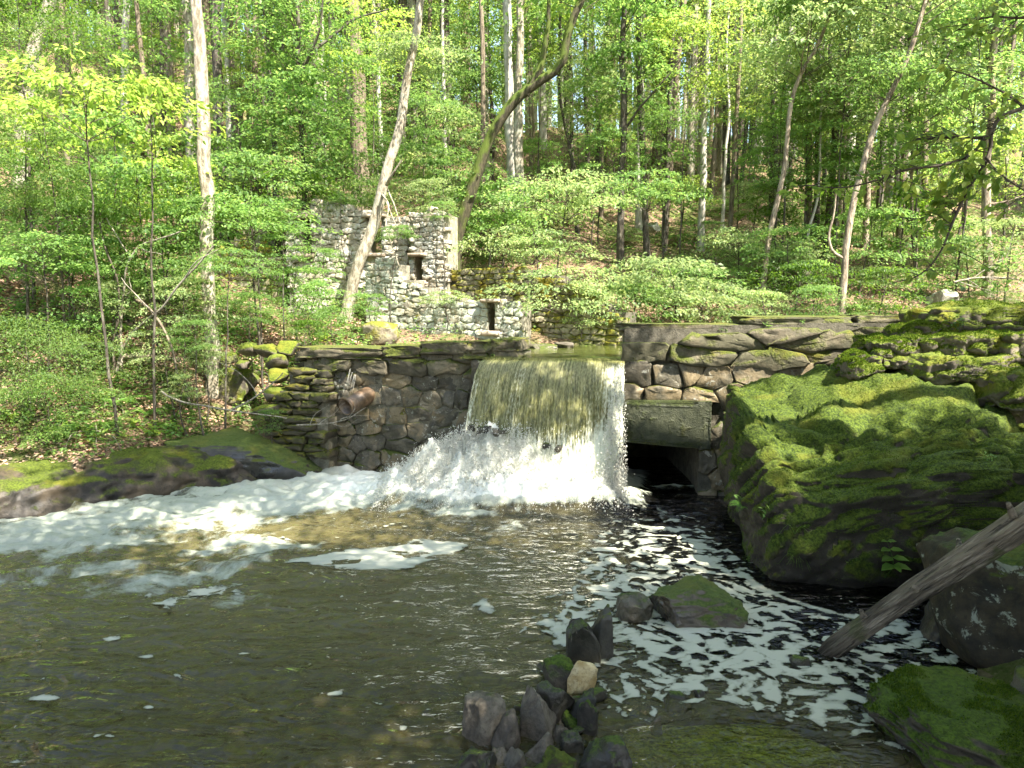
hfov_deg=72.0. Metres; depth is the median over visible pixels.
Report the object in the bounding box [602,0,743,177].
forest tree
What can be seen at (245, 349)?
hollow stone
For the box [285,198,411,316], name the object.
ruined wall
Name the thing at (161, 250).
sapling
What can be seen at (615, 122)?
young tree
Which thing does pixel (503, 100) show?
forest tree
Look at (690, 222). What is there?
bush
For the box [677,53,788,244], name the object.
sapling
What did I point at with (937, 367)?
mossy ledge
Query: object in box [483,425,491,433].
splash stone
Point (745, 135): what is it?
slim tree
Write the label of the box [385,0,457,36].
forest tree
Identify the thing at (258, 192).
bush
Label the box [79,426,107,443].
herb
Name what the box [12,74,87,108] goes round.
bush
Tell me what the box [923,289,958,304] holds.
pale hill rock
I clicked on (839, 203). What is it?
slim tree
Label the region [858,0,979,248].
tree
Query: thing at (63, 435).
herb
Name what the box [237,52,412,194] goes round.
sapling
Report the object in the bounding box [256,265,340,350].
shrub
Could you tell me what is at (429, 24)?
slim tree
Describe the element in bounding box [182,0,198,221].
tree
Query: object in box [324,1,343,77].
forest tree
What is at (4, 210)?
bush
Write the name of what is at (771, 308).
bush
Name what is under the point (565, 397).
falling water
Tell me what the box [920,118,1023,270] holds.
young tree
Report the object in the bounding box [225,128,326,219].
young tree
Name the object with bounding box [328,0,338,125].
forest tree
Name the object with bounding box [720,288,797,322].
sapling
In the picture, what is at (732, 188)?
slim tree
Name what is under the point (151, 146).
sapling
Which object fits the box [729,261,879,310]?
sapling
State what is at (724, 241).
sapling
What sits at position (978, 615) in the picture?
lichen boulder
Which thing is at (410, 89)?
forest tree
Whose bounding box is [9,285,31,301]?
herb
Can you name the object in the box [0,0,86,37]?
forest tree
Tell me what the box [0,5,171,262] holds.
sapling
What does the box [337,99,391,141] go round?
young tree
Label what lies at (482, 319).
ruined wall
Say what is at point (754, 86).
tree
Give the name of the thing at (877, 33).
forest tree
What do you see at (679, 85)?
forest tree
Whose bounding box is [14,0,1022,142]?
sky
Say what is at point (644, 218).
slim tree
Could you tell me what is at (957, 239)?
sapling
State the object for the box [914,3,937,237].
slim tree
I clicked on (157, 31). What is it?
slim tree
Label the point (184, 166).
sapling
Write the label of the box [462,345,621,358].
pond water
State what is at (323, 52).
tree
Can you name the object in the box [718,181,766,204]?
bush
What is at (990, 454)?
seedling
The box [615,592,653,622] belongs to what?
wedge rock
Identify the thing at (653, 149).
forest tree
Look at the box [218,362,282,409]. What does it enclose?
dead branch
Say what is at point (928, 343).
mossy ledge
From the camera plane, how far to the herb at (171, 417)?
11.68 m
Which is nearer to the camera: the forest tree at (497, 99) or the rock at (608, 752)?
the rock at (608, 752)
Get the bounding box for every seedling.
[880,302,895,315]
[881,539,910,577]
[944,314,970,328]
[984,451,996,460]
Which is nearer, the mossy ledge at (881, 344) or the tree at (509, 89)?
the mossy ledge at (881, 344)
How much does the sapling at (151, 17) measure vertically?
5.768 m
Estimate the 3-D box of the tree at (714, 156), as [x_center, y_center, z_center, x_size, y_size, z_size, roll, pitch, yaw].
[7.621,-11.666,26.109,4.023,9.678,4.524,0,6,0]
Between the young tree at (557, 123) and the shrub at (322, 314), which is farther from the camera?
the young tree at (557, 123)
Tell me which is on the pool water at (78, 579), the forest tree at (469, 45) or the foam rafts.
the foam rafts
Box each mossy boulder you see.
[218,366,259,405]
[717,363,1023,588]
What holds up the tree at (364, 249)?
on the ground
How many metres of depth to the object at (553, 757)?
4.17 m
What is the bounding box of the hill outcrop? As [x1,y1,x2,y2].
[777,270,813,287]
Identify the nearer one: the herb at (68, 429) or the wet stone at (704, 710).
the wet stone at (704, 710)
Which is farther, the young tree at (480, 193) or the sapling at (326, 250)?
the young tree at (480, 193)
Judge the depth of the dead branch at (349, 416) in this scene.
10.79 m
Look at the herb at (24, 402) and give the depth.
10.65 m
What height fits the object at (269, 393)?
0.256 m
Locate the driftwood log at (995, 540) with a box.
[817,501,1023,657]
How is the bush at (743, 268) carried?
on the ground
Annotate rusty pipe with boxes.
[337,387,374,415]
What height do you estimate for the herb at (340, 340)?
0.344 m
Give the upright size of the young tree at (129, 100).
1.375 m
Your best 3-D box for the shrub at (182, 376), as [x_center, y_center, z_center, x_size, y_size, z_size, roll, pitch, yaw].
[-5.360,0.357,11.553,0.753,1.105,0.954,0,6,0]
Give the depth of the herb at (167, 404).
11.80 m
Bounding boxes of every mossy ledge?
[831,348,885,379]
[850,331,914,358]
[868,353,909,370]
[883,319,949,335]
[896,350,1021,384]
[898,298,1023,327]
[900,330,947,353]
[938,330,1001,356]
[940,320,983,332]
[967,365,1023,411]
[976,327,1023,364]
[987,323,1023,330]
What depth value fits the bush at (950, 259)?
18.47 m
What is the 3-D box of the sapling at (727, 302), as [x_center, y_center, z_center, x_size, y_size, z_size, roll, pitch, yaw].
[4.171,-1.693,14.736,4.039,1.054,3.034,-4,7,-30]
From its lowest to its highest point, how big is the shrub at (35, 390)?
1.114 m
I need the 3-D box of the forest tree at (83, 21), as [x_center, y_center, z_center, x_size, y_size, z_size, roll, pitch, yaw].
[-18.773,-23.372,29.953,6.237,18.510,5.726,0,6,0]
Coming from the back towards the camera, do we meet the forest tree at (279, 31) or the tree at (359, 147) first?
the forest tree at (279, 31)
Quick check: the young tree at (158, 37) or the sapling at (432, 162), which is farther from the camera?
the young tree at (158, 37)
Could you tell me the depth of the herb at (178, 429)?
11.45 m
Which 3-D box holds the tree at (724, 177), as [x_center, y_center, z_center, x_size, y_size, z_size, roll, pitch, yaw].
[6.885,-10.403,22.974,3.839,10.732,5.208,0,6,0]
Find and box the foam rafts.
[11,506,978,762]
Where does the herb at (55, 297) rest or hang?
on the ground
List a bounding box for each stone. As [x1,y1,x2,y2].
[220,351,239,363]
[235,359,250,368]
[237,342,258,355]
[252,403,279,413]
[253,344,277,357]
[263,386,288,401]
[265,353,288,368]
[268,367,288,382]
[275,340,300,355]
[467,424,474,431]
[476,426,483,433]
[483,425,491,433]
[492,428,498,436]
[499,427,505,433]
[514,704,520,715]
[530,343,557,348]
[534,763,543,767]
[536,662,543,677]
[542,442,550,448]
[554,342,573,347]
[554,445,561,452]
[572,726,584,733]
[582,687,607,703]
[650,717,662,734]
[665,690,685,716]
[692,690,711,717]
[789,654,809,683]
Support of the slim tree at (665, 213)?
on the ground
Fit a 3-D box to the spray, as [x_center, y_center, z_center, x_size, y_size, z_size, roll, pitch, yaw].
[-0.737,0.681,9.964,4.906,1.916,1.898,0,6,0]
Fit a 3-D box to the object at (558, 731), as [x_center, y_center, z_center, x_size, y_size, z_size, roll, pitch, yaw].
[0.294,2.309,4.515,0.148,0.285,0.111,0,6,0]
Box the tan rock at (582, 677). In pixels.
[567,660,597,696]
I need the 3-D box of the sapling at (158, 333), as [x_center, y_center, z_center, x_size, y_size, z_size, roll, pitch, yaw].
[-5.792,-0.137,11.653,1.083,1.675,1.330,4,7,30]
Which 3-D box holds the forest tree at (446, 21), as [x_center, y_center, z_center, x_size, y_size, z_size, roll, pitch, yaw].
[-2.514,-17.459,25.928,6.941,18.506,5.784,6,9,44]
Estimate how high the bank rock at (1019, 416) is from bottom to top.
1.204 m
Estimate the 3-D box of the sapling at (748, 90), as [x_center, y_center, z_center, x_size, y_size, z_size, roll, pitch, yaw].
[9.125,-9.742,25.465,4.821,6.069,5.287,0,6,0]
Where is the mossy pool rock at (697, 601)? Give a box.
[648,574,748,628]
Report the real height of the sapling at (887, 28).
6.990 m
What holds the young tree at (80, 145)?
on the ground
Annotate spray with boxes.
[335,365,633,516]
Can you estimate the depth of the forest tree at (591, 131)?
46.79 m
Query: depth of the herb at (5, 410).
10.43 m
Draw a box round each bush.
[0,81,17,100]
[0,134,36,155]
[0,185,54,220]
[1,233,65,253]
[4,117,60,144]
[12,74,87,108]
[39,84,96,109]
[46,193,160,211]
[62,145,146,181]
[66,164,133,181]
[83,206,138,225]
[95,257,230,290]
[138,270,201,301]
[174,218,236,231]
[176,176,267,217]
[214,220,262,245]
[229,183,291,212]
[249,143,300,167]
[280,197,310,222]
[287,177,350,198]
[319,143,384,174]
[369,163,411,176]
[393,168,466,191]
[474,219,564,252]
[527,198,580,221]
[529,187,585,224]
[595,225,653,242]
[625,189,675,208]
[641,265,779,300]
[643,251,708,277]
[650,220,741,246]
[650,253,710,277]
[684,199,735,213]
[692,258,734,279]
[705,199,757,215]
[717,245,796,280]
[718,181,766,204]
[732,286,800,314]
[735,263,836,294]
[737,242,815,268]
[747,239,868,286]
[758,190,820,217]
[774,234,852,256]
[784,228,852,253]
[785,217,824,236]
[787,205,844,237]
[794,298,895,315]
[802,201,894,227]
[822,217,876,237]
[827,260,937,289]
[840,219,895,238]
[860,227,931,251]
[918,243,1005,265]
[919,243,982,272]
[952,215,980,228]
[959,265,1019,283]
[962,283,1023,302]
[992,210,1023,229]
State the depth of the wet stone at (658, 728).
4.67 m
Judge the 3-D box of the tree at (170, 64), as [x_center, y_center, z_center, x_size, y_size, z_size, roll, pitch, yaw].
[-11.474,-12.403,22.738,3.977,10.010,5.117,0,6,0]
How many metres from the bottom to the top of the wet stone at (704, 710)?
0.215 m
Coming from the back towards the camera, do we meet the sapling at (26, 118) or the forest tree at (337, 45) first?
the forest tree at (337, 45)
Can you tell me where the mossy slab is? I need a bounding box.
[862,663,1023,767]
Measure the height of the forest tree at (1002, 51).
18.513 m
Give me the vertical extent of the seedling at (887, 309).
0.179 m
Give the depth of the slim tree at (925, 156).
19.58 m
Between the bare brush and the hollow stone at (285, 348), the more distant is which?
the bare brush
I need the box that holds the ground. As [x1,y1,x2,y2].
[0,34,1023,767]
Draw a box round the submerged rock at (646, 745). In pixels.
[622,724,861,767]
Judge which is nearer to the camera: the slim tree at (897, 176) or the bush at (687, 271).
the bush at (687, 271)
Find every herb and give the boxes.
[0,403,19,419]
[0,407,23,428]
[2,428,15,439]
[7,407,34,424]
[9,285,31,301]
[13,298,35,312]
[14,416,43,432]
[15,398,34,408]
[32,354,52,367]
[38,420,68,437]
[47,290,65,304]
[50,411,73,425]
[53,422,75,442]
[55,418,83,437]
[64,364,84,375]
[70,400,93,419]
[72,418,104,437]
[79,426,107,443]
[88,327,108,338]
[94,355,117,368]
[111,376,131,387]
[125,410,143,426]
[137,420,161,436]
[139,365,172,382]
[147,388,166,399]
[154,420,183,439]
[162,418,183,431]
[164,400,173,411]
[168,413,178,422]
[172,422,187,434]
[175,396,197,408]
[184,406,203,419]
[218,317,233,335]
[230,397,251,415]
[244,325,257,335]
[317,328,338,344]
[334,329,344,342]
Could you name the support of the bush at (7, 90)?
on the ground
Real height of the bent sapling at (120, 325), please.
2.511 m
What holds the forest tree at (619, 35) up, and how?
on the ground
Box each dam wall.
[295,337,532,471]
[615,314,900,495]
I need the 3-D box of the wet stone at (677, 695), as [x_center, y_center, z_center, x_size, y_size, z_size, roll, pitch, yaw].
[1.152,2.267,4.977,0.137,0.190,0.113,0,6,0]
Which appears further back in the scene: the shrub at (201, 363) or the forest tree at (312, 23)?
the forest tree at (312, 23)
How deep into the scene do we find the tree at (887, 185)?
23.23 m
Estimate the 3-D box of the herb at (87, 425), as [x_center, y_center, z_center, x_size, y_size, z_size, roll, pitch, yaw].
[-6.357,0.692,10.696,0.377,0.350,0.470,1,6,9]
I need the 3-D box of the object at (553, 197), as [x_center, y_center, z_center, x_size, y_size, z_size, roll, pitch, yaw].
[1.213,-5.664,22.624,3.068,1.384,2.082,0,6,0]
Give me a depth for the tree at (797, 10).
15.54 m
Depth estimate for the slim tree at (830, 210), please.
18.66 m
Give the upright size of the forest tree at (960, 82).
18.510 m
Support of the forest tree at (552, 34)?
on the ground
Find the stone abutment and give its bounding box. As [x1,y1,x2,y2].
[264,354,338,468]
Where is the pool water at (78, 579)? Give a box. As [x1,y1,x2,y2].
[0,421,976,767]
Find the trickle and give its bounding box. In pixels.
[346,369,355,391]
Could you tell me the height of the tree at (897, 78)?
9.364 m
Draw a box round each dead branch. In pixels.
[123,354,180,361]
[136,299,176,363]
[160,391,286,418]
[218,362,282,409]
[296,403,365,426]
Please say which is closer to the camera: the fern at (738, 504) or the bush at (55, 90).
the fern at (738, 504)
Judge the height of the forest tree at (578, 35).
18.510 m
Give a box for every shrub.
[0,311,158,415]
[0,370,155,447]
[1,332,162,399]
[160,372,207,434]
[166,341,239,423]
[216,291,286,402]
[241,407,289,443]
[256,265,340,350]
[284,318,336,348]
[295,305,367,342]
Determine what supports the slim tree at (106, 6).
on the ground
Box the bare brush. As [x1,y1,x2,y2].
[953,232,1022,299]
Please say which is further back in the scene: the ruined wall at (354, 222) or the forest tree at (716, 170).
the forest tree at (716, 170)
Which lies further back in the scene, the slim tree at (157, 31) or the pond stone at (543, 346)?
the slim tree at (157, 31)
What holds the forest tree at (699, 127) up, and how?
on the ground
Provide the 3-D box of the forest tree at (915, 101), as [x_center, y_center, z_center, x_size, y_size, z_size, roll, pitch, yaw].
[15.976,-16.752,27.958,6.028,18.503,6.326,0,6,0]
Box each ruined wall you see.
[214,222,289,303]
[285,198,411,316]
[364,257,530,339]
[407,206,457,300]
[450,266,636,345]
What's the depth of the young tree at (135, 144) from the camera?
22.07 m
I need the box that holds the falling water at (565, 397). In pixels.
[465,357,624,484]
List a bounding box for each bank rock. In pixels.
[919,601,940,642]
[1010,411,1023,424]
[1010,665,1023,693]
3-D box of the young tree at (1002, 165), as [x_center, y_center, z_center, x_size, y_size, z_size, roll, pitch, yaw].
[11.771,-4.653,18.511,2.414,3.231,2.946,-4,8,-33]
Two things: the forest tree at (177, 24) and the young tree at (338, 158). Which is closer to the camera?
the young tree at (338, 158)
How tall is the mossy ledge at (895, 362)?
0.292 m
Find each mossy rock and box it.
[361,321,399,344]
[542,654,573,691]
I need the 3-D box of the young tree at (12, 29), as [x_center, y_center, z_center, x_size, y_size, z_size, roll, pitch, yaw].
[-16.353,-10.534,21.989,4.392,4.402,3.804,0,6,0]
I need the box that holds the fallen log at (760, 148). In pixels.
[730,146,796,149]
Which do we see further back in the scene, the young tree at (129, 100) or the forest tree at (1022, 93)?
the forest tree at (1022, 93)
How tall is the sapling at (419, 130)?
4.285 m
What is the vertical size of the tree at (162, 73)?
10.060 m
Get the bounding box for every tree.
[0,0,66,71]
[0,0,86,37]
[0,85,43,119]
[0,106,135,231]
[4,1,74,43]
[12,0,58,190]
[20,4,27,44]
[51,10,73,179]
[57,0,75,117]
[58,167,190,224]
[61,0,99,60]
[69,0,144,69]
[71,2,76,45]
[73,0,80,48]
[73,0,133,73]
[78,0,89,51]
[79,75,175,118]
[86,125,179,157]
[87,3,132,45]
[94,0,101,37]
[95,112,185,167]
[99,18,222,127]
[104,0,112,107]
[113,0,147,45]
[114,0,118,152]
[117,0,129,167]
[118,0,121,26]
[121,0,183,108]
[131,0,144,61]
[134,0,156,214]
[136,130,275,203]
[142,70,212,168]
[145,0,157,95]
[154,8,159,71]
[158,0,167,162]
[158,151,315,207]
[163,0,388,211]
[164,0,175,154]
[164,70,297,226]
[175,8,178,45]
[175,92,248,151]
[178,1,183,66]
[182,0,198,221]
[190,0,221,397]
[202,0,212,114]
[210,91,298,153]
[211,0,229,240]
[211,55,284,151]
[220,0,307,89]
[220,0,338,212]
[221,0,235,193]
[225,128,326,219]
[226,1,238,177]
[230,4,241,132]
[231,4,267,204]
[234,0,243,137]
[244,0,251,138]
[250,0,345,63]
[251,2,337,89]
[252,0,261,216]
[268,4,276,83]
[288,0,397,102]
[293,101,419,173]
[294,0,304,110]
[294,0,341,181]
[299,142,379,177]
[306,0,322,154]
[317,168,441,242]
[323,3,343,76]
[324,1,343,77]
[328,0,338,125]
[337,0,503,323]
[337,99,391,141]
[338,0,388,79]
[339,0,450,157]
[339,130,422,175]
[343,0,480,86]
[345,0,371,209]
[362,0,370,113]
[366,0,480,142]
[369,0,491,84]
[372,0,396,165]
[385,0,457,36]
[395,98,497,208]
[400,173,602,267]
[406,0,411,121]
[412,181,529,243]
[414,0,424,145]
[423,0,461,164]
[423,0,503,118]
[423,4,537,180]
[424,0,431,152]
[432,1,525,113]
[432,8,476,87]
[436,0,513,111]
[436,0,514,181]
[436,13,524,102]
[439,0,454,155]
[452,203,576,267]
[456,0,683,269]
[459,0,643,234]
[472,3,555,108]
[479,0,486,236]
[485,0,572,198]
[488,0,590,179]
[489,7,525,67]
[496,137,576,201]
[498,1,583,107]
[500,4,504,126]
[502,0,515,235]
[513,0,526,245]
[522,0,686,196]
[522,12,577,127]
[522,67,557,130]
[525,5,531,136]
[526,76,618,173]
[530,0,715,267]
[532,6,602,127]
[533,5,552,130]
[536,2,546,148]
[555,5,598,132]
[555,5,602,67]
[558,0,646,218]
[558,4,563,129]
[562,3,593,130]
[568,0,573,193]
[572,102,665,155]
[574,27,618,134]
[581,0,689,140]
[581,2,665,130]
[583,1,590,208]
[588,17,714,136]
[594,0,609,173]
[597,1,652,130]
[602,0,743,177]
[613,7,619,186]
[617,0,680,132]
[627,94,695,197]
[628,0,786,251]
[629,1,663,165]
[632,16,636,155]
[635,6,643,232]
[635,166,723,247]
[636,0,649,256]
[646,0,714,139]
[650,0,717,138]
[651,0,661,169]
[661,0,686,246]
[663,0,676,251]
[664,1,712,139]
[668,0,770,174]
[677,0,942,301]
[677,12,757,137]
[679,0,766,197]
[687,0,698,195]
[688,2,764,184]
[689,0,769,227]
[695,12,713,138]
[697,0,705,174]
[709,24,782,153]
[711,87,783,184]
[713,0,750,176]
[713,0,781,139]
[714,80,893,256]
[724,121,834,273]
[726,0,742,256]
[732,9,737,185]
[737,0,803,164]
[737,1,799,160]
[737,2,800,162]
[739,0,756,193]
[749,40,900,265]
[754,22,760,146]
[757,118,862,152]
[759,27,840,164]
[768,2,778,253]
[776,0,1023,290]
[776,91,779,226]
[779,0,1012,315]
[779,10,792,190]
[788,132,791,181]
[792,25,797,158]
[805,9,812,252]
[814,32,820,249]
[821,26,832,236]
[822,10,846,259]
[826,0,1002,279]
[831,9,858,251]
[838,18,851,237]
[844,5,895,182]
[847,0,885,157]
[854,5,869,175]
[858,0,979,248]
[864,0,1001,189]
[864,101,976,176]
[868,10,874,187]
[875,4,891,228]
[884,157,1023,236]
[885,1,904,222]
[885,4,895,174]
[888,102,969,190]
[892,5,910,225]
[893,144,1023,264]
[894,0,918,255]
[900,0,1022,297]
[907,0,922,176]
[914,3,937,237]
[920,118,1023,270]
[921,0,929,247]
[929,17,984,153]
[930,131,1012,163]
[935,25,1002,133]
[940,14,1022,79]
[940,19,1022,119]
[941,0,1011,152]
[954,0,1003,199]
[956,48,1019,141]
[963,5,1022,127]
[965,0,1023,129]
[980,1,1023,95]
[982,0,1023,141]
[983,7,1023,60]
[989,0,1019,163]
[995,0,1023,139]
[995,1,1006,94]
[998,4,1018,197]
[1014,145,1023,202]
[1018,22,1023,150]
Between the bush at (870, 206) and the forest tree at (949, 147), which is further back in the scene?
the forest tree at (949, 147)
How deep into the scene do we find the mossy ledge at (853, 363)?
8.36 m
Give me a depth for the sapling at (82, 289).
11.48 m
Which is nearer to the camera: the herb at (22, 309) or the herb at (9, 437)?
the herb at (9, 437)
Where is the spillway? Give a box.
[470,359,618,482]
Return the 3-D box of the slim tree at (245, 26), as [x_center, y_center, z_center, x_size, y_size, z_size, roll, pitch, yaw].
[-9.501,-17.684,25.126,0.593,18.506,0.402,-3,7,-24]
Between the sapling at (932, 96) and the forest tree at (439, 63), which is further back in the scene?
the forest tree at (439, 63)
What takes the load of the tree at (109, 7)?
on the ground
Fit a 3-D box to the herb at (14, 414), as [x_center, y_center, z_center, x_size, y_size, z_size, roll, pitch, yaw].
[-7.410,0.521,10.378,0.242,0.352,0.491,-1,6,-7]
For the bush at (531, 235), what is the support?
on the ground
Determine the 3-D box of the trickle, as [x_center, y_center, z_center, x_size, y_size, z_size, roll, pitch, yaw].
[-2.614,-0.030,11.418,0.150,0.433,0.103,0,6,0]
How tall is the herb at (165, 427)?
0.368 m
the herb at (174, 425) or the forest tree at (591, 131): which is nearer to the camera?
the herb at (174, 425)
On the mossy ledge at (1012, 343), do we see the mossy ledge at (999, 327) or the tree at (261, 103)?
the mossy ledge at (999, 327)
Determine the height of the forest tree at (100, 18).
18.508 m
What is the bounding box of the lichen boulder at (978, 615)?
[916,527,1023,667]
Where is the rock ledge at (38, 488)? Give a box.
[0,439,270,518]
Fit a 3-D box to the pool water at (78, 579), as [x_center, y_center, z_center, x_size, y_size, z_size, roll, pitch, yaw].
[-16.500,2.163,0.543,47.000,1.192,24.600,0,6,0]
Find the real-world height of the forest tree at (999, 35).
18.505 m
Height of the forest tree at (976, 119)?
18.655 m
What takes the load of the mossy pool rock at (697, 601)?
in the pool water at (78, 579)
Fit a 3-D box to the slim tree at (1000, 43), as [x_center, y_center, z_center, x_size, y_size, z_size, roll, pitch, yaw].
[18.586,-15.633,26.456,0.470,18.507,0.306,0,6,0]
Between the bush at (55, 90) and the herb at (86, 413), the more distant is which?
the bush at (55, 90)
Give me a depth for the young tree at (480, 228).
17.33 m
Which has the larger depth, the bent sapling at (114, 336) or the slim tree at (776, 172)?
the slim tree at (776, 172)
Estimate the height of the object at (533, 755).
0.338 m
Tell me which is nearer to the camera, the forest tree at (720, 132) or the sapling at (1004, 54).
the sapling at (1004, 54)
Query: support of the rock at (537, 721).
in the pool water at (78, 579)
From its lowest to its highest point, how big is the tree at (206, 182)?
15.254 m
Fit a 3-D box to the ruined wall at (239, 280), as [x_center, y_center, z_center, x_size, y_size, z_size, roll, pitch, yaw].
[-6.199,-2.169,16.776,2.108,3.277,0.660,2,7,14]
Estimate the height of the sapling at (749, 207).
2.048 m
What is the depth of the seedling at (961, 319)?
8.58 m
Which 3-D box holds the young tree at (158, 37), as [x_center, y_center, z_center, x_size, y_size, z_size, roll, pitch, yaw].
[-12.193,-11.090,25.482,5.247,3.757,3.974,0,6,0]
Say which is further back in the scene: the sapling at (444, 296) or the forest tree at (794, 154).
the forest tree at (794, 154)
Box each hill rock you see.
[646,222,660,232]
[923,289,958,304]
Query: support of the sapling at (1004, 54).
on the ground
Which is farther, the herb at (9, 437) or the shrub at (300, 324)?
the shrub at (300, 324)
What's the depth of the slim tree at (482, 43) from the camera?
19.35 m
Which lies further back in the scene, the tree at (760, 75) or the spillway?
the tree at (760, 75)
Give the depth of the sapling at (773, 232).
15.62 m
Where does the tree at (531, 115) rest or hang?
on the ground
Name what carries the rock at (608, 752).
in the pool water at (78, 579)
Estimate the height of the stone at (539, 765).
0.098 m
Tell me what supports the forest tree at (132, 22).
on the ground
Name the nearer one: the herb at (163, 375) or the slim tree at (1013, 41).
the herb at (163, 375)
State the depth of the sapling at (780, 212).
18.01 m
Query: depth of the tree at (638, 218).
22.43 m
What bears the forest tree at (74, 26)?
on the ground
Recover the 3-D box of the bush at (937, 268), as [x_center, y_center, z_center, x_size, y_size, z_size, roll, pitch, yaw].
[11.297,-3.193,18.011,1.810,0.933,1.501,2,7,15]
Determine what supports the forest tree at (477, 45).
on the ground
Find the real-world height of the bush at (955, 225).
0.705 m
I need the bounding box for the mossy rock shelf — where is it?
[163,427,322,479]
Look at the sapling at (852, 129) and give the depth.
18.75 m
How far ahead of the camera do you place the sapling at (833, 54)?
22.88 m
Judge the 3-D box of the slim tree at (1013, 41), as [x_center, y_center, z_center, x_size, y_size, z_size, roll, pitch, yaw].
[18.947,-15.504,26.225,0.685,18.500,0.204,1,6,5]
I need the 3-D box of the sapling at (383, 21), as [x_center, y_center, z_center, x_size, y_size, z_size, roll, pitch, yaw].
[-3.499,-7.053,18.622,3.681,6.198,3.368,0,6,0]
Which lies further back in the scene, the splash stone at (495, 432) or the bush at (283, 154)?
the bush at (283, 154)
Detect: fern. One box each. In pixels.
[32,325,59,329]
[93,419,122,426]
[94,394,152,406]
[131,408,167,415]
[731,495,747,510]
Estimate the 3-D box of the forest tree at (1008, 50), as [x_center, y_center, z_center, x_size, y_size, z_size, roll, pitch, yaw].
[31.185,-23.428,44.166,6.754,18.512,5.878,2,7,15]
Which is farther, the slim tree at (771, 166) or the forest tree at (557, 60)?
the forest tree at (557, 60)
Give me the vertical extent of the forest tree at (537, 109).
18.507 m
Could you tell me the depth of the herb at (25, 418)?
10.51 m
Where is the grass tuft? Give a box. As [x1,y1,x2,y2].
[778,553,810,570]
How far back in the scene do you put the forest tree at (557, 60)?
39.41 m
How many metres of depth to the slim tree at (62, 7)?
23.62 m
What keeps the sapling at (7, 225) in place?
on the ground
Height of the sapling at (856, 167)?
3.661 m
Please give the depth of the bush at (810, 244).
16.39 m
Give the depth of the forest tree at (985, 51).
53.84 m
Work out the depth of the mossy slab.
4.35 m
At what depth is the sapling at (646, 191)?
16.04 m
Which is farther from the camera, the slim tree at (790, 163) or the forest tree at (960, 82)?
the forest tree at (960, 82)
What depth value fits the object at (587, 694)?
4.68 m
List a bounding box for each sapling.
[0,0,129,305]
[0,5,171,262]
[0,42,197,435]
[0,94,90,375]
[0,103,193,321]
[0,111,116,331]
[0,146,142,294]
[0,184,152,350]
[0,229,119,384]
[0,258,35,296]
[3,195,164,349]
[9,232,148,329]
[31,161,234,354]
[37,284,145,374]
[40,73,238,428]
[67,279,149,381]
[75,0,223,177]
[75,219,236,385]
[96,151,250,327]
[99,222,119,372]
[106,217,180,368]
[108,326,194,420]
[115,245,216,372]
[119,274,238,408]
[120,193,268,260]
[156,147,344,366]
[157,317,226,435]
[161,246,286,428]
[164,191,342,390]
[178,28,282,207]
[205,0,376,204]
[213,87,376,243]
[232,169,362,228]
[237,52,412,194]
[252,224,323,383]
[277,148,406,209]
[278,278,363,344]
[302,0,437,206]
[307,247,346,319]
[320,192,357,279]
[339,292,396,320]
[362,144,521,210]
[365,88,485,209]
[375,224,420,322]
[393,177,463,216]
[406,0,549,208]
[414,289,479,329]
[418,201,458,291]
[444,224,615,269]
[472,0,619,231]
[473,164,651,275]
[475,264,661,323]
[515,44,682,245]
[541,118,653,261]
[559,168,712,283]
[559,288,623,340]
[598,251,746,322]
[603,105,719,258]
[603,280,691,336]
[619,0,773,254]
[639,277,775,322]
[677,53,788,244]
[691,225,800,283]
[696,18,836,195]
[701,0,866,260]
[701,0,984,287]
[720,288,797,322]
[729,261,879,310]
[732,223,841,302]
[733,183,792,256]
[737,176,883,263]
[754,48,965,246]
[764,43,905,174]
[775,117,885,252]
[777,284,860,315]
[786,178,875,222]
[802,0,1023,287]
[803,118,962,264]
[812,205,938,294]
[829,186,979,268]
[830,265,951,314]
[848,0,1023,291]
[859,71,1023,181]
[881,234,1023,298]
[938,213,1023,301]
[990,254,1023,291]
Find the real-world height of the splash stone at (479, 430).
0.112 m
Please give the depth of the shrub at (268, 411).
11.36 m
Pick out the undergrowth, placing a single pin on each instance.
(200, 306)
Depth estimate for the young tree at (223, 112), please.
24.26 m
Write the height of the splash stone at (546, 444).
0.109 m
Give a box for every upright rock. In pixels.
[566,618,600,680]
[591,604,613,676]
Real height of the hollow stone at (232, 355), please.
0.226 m
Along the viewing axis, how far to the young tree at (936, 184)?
20.05 m
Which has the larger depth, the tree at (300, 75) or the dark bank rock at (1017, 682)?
the tree at (300, 75)
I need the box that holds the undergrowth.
[0,34,1023,461]
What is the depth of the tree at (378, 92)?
24.95 m
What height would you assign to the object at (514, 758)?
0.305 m
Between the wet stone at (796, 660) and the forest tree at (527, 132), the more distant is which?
the forest tree at (527, 132)
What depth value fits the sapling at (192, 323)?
11.36 m
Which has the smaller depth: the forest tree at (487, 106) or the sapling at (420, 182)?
the sapling at (420, 182)

